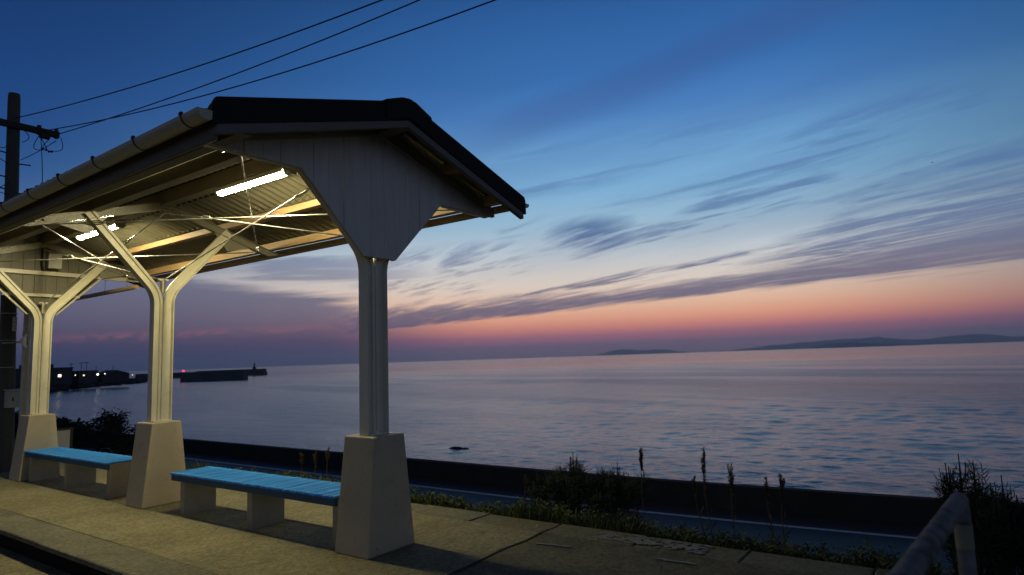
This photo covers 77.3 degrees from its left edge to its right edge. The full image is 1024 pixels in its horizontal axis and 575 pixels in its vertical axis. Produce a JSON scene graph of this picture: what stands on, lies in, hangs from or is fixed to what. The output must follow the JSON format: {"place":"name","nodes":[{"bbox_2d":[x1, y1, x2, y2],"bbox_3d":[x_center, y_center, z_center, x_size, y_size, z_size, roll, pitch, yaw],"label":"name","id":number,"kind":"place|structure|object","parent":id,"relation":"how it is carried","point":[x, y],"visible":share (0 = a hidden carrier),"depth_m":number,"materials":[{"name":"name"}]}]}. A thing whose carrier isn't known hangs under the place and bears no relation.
{"place":"outdoors","nodes":[
{"label":"outdoors","id":0,"kind":"place"},
{"bbox_2d":[14,429,107,446],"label":"bank","id":1,"kind":"structure","parent":0,"point":[77,439],"depth_m":40.02,"materials":[{"name":"green plant"}]},
{"bbox_2d":[14,410,101,447],"bbox_3d":[-33.556,8.597,36.127,18.786,7.570,6.824,1,-7,-23],"label":"bank scrub","id":2,"kind":"object","parent":1,"relation":"on","point":[81,427],"visible":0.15,"depth_m":39.88,"materials":[{"name":"green plant"}]},
{"bbox_2d":[15,382,123,388],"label":"headland","id":3,"kind":"structure","parent":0,"point":[17,386],"depth_m":351.93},
{"bbox_2d":[15,364,73,385],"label":"warehouse","id":4,"kind":"structure","parent":3,"relation":"on","point":[61,375],"depth_m":364.45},
{"bbox_2d":[18,377,147,390],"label":"shore rocks","id":5,"kind":"object","parent":3,"relation":"on","point":[82,385],"visible":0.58,"depth_m":406.75,"materials":[{"name":"black stone"}]},
{"bbox_2d":[72,370,98,383],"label":"harbour shed","id":6,"kind":"structure","parent":3,"relation":"on","point":[90,376],"depth_m":378.26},
{"bbox_2d":[97,370,129,382],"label":"boathouse","id":7,"kind":"object","parent":3,"relation":"on","point":[115,376],"visible":0.84,"depth_m":388.76,"materials":[{"name":"black"}]},
{"bbox_2d":[0,462,541,574],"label":"platform","id":8,"kind":"structure","parent":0,"point":[221,539],"depth_m":5.73,"materials":[{"name":"concrete"}]},
{"bbox_2d":[18,314,31,423],"bbox_3d":[-7.570,1.621,9.925,0.110,2.460,0.110,-6,-8,35],"label":"drainpipe","id":9,"kind":"object","parent":8,"relation":"on","point":[24,382],"visible":0.54,"depth_m":9.93,"materials":[{"name":"plastic"}]},
{"bbox_2d":[0,92,62,471],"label":"utility pole","id":10,"kind":"object","parent":8,"relation":"on","point":[14,126],"visible":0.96,"depth_m":10.24,"materials":[{"name":"concrete"}]},
{"bbox_2d":[3,389,19,407],"bbox_3d":[-7.853,1.744,10.079,0.160,0.288,0.230,-6,-8,35],"label":"pole box","id":11,"kind":"object","parent":10,"relation":"attached to","point":[11,398],"visible":0.73,"depth_m":10.02,"materials":[{"name":"metal"}]},
{"bbox_2d":[12,317,16,330],"bbox_3d":[-7.950,0.580,10.231,0.009,0.220,0.060,-6,-8,35],"label":"number plate","id":12,"kind":"object","parent":10,"relation":"attached to","point":[14,325],"visible":1,"depth_m":10.23,"materials":[{"name":"black metal"}]},
{"bbox_2d":[2,333,29,347],"bbox_3d":[-7.786,0.838,9.967,0.540,0.240,0.135,-4,-6,14],"label":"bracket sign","id":13,"kind":"object","parent":10,"relation":"attached to","point":[24,341],"visible":1,"depth_m":9.92,"materials":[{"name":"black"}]},
{"bbox_2d":[16,0,382,117],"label":"power line","id":14,"kind":"object","parent":10,"relation":"attached to","point":[214,60],"visible":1,"depth_m":8.24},
{"bbox_2d":[60,0,419,133],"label":"power line","id":15,"kind":"object","parent":10,"relation":"attached to","point":[254,66],"visible":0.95,"depth_m":8.80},
{"bbox_2d":[43,0,495,130],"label":"power line","id":16,"kind":"object","parent":10,"relation":"attached to","point":[288,70],"visible":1,"depth_m":8.12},
{"bbox_2d":[24,447,131,498],"bbox_3d":[-5.774,2.435,8.529,2.659,0.427,0.445,-6,-8,35],"label":"bench","id":17,"kind":"object","parent":8,"relation":"on","point":[81,466],"visible":0.94,"depth_m":8.39,"materials":[{"name":"blue paint"}]},
{"bbox_2d":[170,466,340,547],"bbox_3d":[-2.398,2.060,6.154,2.659,0.427,0.445,-6,-8,35],"label":"bench","id":18,"kind":"object","parent":8,"relation":"on","point":[268,495],"visible":0.88,"depth_m":6.09,"materials":[{"name":"blue paint"}]},
{"bbox_2d":[0,96,528,559],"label":"platform shelter","id":19,"kind":"object","parent":8,"relation":"on","point":[377,185],"visible":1,"depth_m":5.96,"materials":[{"name":"paint"}]},
{"bbox_2d":[41,248,61,270],"bbox_3d":[-7.022,-0.420,9.754,0.142,0.360,0.234,-6,-8,35],"label":"junction box","id":20,"kind":"object","parent":19,"relation":"attached to","point":[53,264],"visible":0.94,"depth_m":9.72,"materials":[{"name":"metal"}]},
{"bbox_2d":[48,254,61,268],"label":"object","id":21,"kind":"structure","parent":20,"relation":"in","point":[57,264],"depth_m":9.73,"materials":[{"name":"metal"}]},
{"bbox_2d":[75,220,125,239],"bbox_3d":[-5.595,-0.766,8.679,1.300,0.088,0.120,-6,-8,35],"label":"ceiling lamp","id":22,"kind":"object","parent":19,"relation":"attached to","point":[82,235],"visible":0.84,"depth_m":8.67,"materials":[{"name":"glass"}]},
{"bbox_2d":[215,167,296,196],"bbox_3d":[-2.670,-1.091,6.621,1.300,0.088,0.120,-6,-8,35],"label":"ceiling lamp","id":23,"kind":"object","parent":19,"relation":"attached to","point":[264,177],"visible":0.87,"depth_m":6.54,"materials":[{"name":"glass"}]},
{"bbox_2d":[411,503,890,574],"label":"platform back kerb","id":24,"kind":"structure","parent":8,"relation":"on","point":[802,565],"depth_m":4.97,"materials":[{"name":"concrete"}]},
{"bbox_2d":[57,427,73,447],"bbox_3d":[-8.419,3.026,11.982,0.045,0.775,0.325,-6,-8,35],"label":"utility box","id":25,"kind":"object","parent":24,"relation":"on","point":[65,437],"visible":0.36,"depth_m":12.03,"materials":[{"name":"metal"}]},
{"bbox_2d":[467,513,749,564],"bbox_3d":[0.599,2.068,5.284,2.485,0.005,0.654,-6,-8,35],"label":"platform marking","id":26,"kind":"object","parent":24,"relation":"on","point":[637,539],"visible":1,"depth_m":5.08,"materials":[{"name":"white paint"}]},
{"bbox_2d":[0,0,1023,371],"label":"sky","id":27,"kind":"structure","parent":0,"point":[692,175],"materials":[{"name":"blue"}]},
{"bbox_2d":[15,341,1023,502],"bbox_3d":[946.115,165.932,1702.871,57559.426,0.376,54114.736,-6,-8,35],"label":"sea","id":28,"kind":"structure","parent":0,"point":[896,420],"depth_m":109.79,"materials":[{"name":"blue liquid"}]},
{"bbox_2d":[135,369,267,378],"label":"breakwater","id":29,"kind":"object","parent":28,"relation":"in","point":[250,372],"visible":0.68,"depth_m":726.46,"materials":[{"name":"concrete"}]},
{"bbox_2d":[180,370,247,381],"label":"breakwater","id":30,"kind":"object","parent":28,"relation":"in","point":[214,376],"visible":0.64,"depth_m":489.31,"materials":[{"name":"concrete"}]},
{"bbox_2d":[449,446,468,448],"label":"sea rock","id":31,"kind":"object","parent":28,"relation":"in","point":[456,447],"visible":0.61,"depth_m":68.44,"materials":[{"name":"black stone"}]},
{"bbox_2d":[520,473,529,501],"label":"seed stalk","id":32,"kind":"object","parent":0,"point":[526,481],"visible":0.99,"depth_m":6.61,"materials":[{"name":"brown plant"}]},
{"bbox_2d":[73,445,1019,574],"bbox_3d":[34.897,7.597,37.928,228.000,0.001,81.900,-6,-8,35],"label":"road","id":33,"kind":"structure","parent":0,"point":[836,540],"depth_m":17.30,"materials":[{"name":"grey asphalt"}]},
{"bbox_2d":[102,448,946,540],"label":"road marking","id":34,"kind":"object","parent":33,"relation":"on","point":[614,508],"visible":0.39,"depth_m":17.93,"materials":[{"name":"paint"}]},
{"bbox_2d":[87,431,1021,525],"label":"seawall","id":35,"kind":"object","parent":33,"relation":"on","point":[898,509],"visible":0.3,"depth_m":19.14,"materials":[{"name":"concrete"}]},
{"bbox_2d":[190,452,955,574],"bbox_3d":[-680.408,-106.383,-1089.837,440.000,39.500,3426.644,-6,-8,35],"label":"ground","id":36,"kind":"structure","parent":0,"point":[942,573],"depth_m":5.59,"materials":[{"name":"soil"}]},
{"bbox_2d":[0,547,70,574],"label":"platform","id":37,"kind":"structure","parent":36,"relation":"on","point":[13,563],"depth_m":5.63,"materials":[{"name":"concrete"}]},
{"bbox_2d":[0,534,109,574],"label":"platform step wall","id":38,"kind":"structure","parent":37,"relation":"attached to","point":[68,566],"depth_m":5.66,"materials":[{"name":"grey concrete"}]},
{"bbox_2d":[0,509,219,574],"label":"platform edge","id":39,"kind":"object","parent":38,"relation":"on","point":[108,557],"visible":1,"depth_m":5.44,"materials":[{"name":"concrete"}]},
{"bbox_2d":[79,407,136,455],"bbox_3d":[-10.279,4.550,16.922,2.206,2.761,2.071,-6,-8,35],"label":"bush","id":40,"kind":"object","parent":36,"relation":"on","point":[112,424],"visible":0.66,"depth_m":16.73,"materials":[{"name":"green plant"}]},
{"bbox_2d":[298,452,303,472],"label":"seed stalk","id":41,"kind":"object","parent":36,"relation":"on","point":[301,459],"visible":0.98,"depth_m":8.71,"materials":[{"name":"brown plant"}]},
{"bbox_2d":[313,448,318,479],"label":"seed stalk","id":42,"kind":"object","parent":36,"relation":"on","point":[315,459],"visible":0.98,"depth_m":8.55,"materials":[{"name":"brown plant"}]},
{"bbox_2d":[325,446,330,477],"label":"seed stalk","id":43,"kind":"object","parent":36,"relation":"on","point":[327,456],"visible":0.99,"depth_m":8.45,"materials":[{"name":"brown plant"}]},
{"bbox_2d":[14,440,944,574],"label":"grass","id":44,"kind":"structure","parent":36,"relation":"on","point":[555,514],"depth_m":5.43,"materials":[{"name":"green plant"}]},
{"bbox_2d":[526,457,613,519],"bbox_3d":[0.640,2.226,6.806,0.940,0.942,1.047,3,-8,-35],"label":"pine shrub","id":45,"kind":"object","parent":36,"relation":"on","point":[558,483],"visible":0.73,"depth_m":6.61,"materials":[{"name":"green plant"}]},
{"bbox_2d":[575,462,650,525],"bbox_3d":[0.996,2.258,6.587,0.825,0.907,1.049,-6,-8,35],"label":"pine shrub","id":46,"kind":"object","parent":36,"relation":"on","point":[618,492],"visible":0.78,"depth_m":6.49,"materials":[{"name":"green plant"}]},
{"bbox_2d":[638,447,650,525],"bbox_3d":[1.211,1.853,5.881,0.091,0.768,0.086,-6,-8,35],"label":"seed stalk","id":47,"kind":"object","parent":36,"relation":"on","point":[640,450],"visible":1,"depth_m":5.90,"materials":[{"name":"brown plant"}]},
{"bbox_2d":[691,475,708,535],"bbox_3d":[1.634,1.916,5.579,0.093,0.550,0.137,2,-8,-35],"label":"seed stalk","id":48,"kind":"object","parent":36,"relation":"on","point":[694,484],"visible":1,"depth_m":5.60,"materials":[{"name":"brown plant"}]},
{"bbox_2d":[701,446,716,535],"bbox_3d":[1.695,1.776,5.532,0.080,0.814,0.106,2,-7,-31],"label":"seed stalk","id":49,"kind":"object","parent":36,"relation":"on","point":[703,461],"visible":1,"depth_m":5.56,"materials":[{"name":"brown plant"}]},
{"bbox_2d":[726,463,735,537],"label":"seed stalk","id":50,"kind":"object","parent":36,"relation":"on","point":[731,481],"visible":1,"depth_m":5.41,"materials":[{"name":"brown plant"}]},
{"bbox_2d":[763,477,780,543],"bbox_3d":[2.111,1.842,5.236,0.119,0.590,0.082,1,-7,-24],"label":"seed stalk","id":51,"kind":"object","parent":36,"relation":"on","point":[767,493],"visible":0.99,"depth_m":5.24,"materials":[{"name":"brown plant"}]},
{"bbox_2d":[778,474,787,543],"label":"seed stalk","id":52,"kind":"object","parent":36,"relation":"on","point":[782,482],"visible":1,"depth_m":5.19,"materials":[{"name":"brown plant"}]},
{"bbox_2d":[888,492,976,574],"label":"handrail","id":53,"kind":"object","parent":36,"relation":"on","point":[918,557],"visible":1,"depth_m":1.42,"materials":[{"name":"grey metal"}]},
{"bbox_2d":[923,454,1023,574],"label":"pine shrub","id":54,"kind":"object","parent":36,"relation":"on","point":[953,486],"visible":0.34,"depth_m":4.45,"materials":[{"name":"green plant"}]},
{"bbox_2d":[966,475,1023,574],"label":"pine shrub","id":55,"kind":"object","parent":36,"relation":"on","point":[1011,560],"visible":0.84,"depth_m":4.19,"materials":[{"name":"green plant"}]},
{"bbox_2d":[990,493,1023,574],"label":"pine shrub","id":56,"kind":"object","parent":36,"relation":"on","point":[1020,521],"visible":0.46,"depth_m":4.17,"materials":[{"name":"green plant"}]},
{"bbox_2d":[451,533,814,574],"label":"platform","id":57,"kind":"structure","parent":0,"point":[579,556],"depth_m":4.67,"materials":[{"name":"concrete"}]},
{"bbox_2d":[447,522,563,574],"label":"platform crack","id":58,"kind":"object","parent":57,"relation":"on","point":[502,549],"visible":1,"depth_m":5.02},
{"bbox_2d":[591,349,687,355],"bbox_3d":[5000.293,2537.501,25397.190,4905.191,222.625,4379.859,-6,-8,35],"label":"island","id":59,"kind":"structure","parent":0,"point":[627,352],"depth_m":24598.53,"materials":[{"name":"grey stone"}]},
{"bbox_2d":[808,342,913,348],"bbox_3d":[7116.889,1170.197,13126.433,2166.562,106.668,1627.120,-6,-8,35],"label":"island","id":60,"kind":"structure","parent":0,"point":[841,345],"depth_m":12870.75,"materials":[{"name":"grey stone"}]},
{"bbox_2d":[729,334,1023,350],"bbox_3d":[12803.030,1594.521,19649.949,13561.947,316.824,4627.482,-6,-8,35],"label":"island","id":61,"kind":"structure","parent":0,"point":[975,338],"depth_m":19748.32,"materials":[{"name":"grey stone"}]}
]}

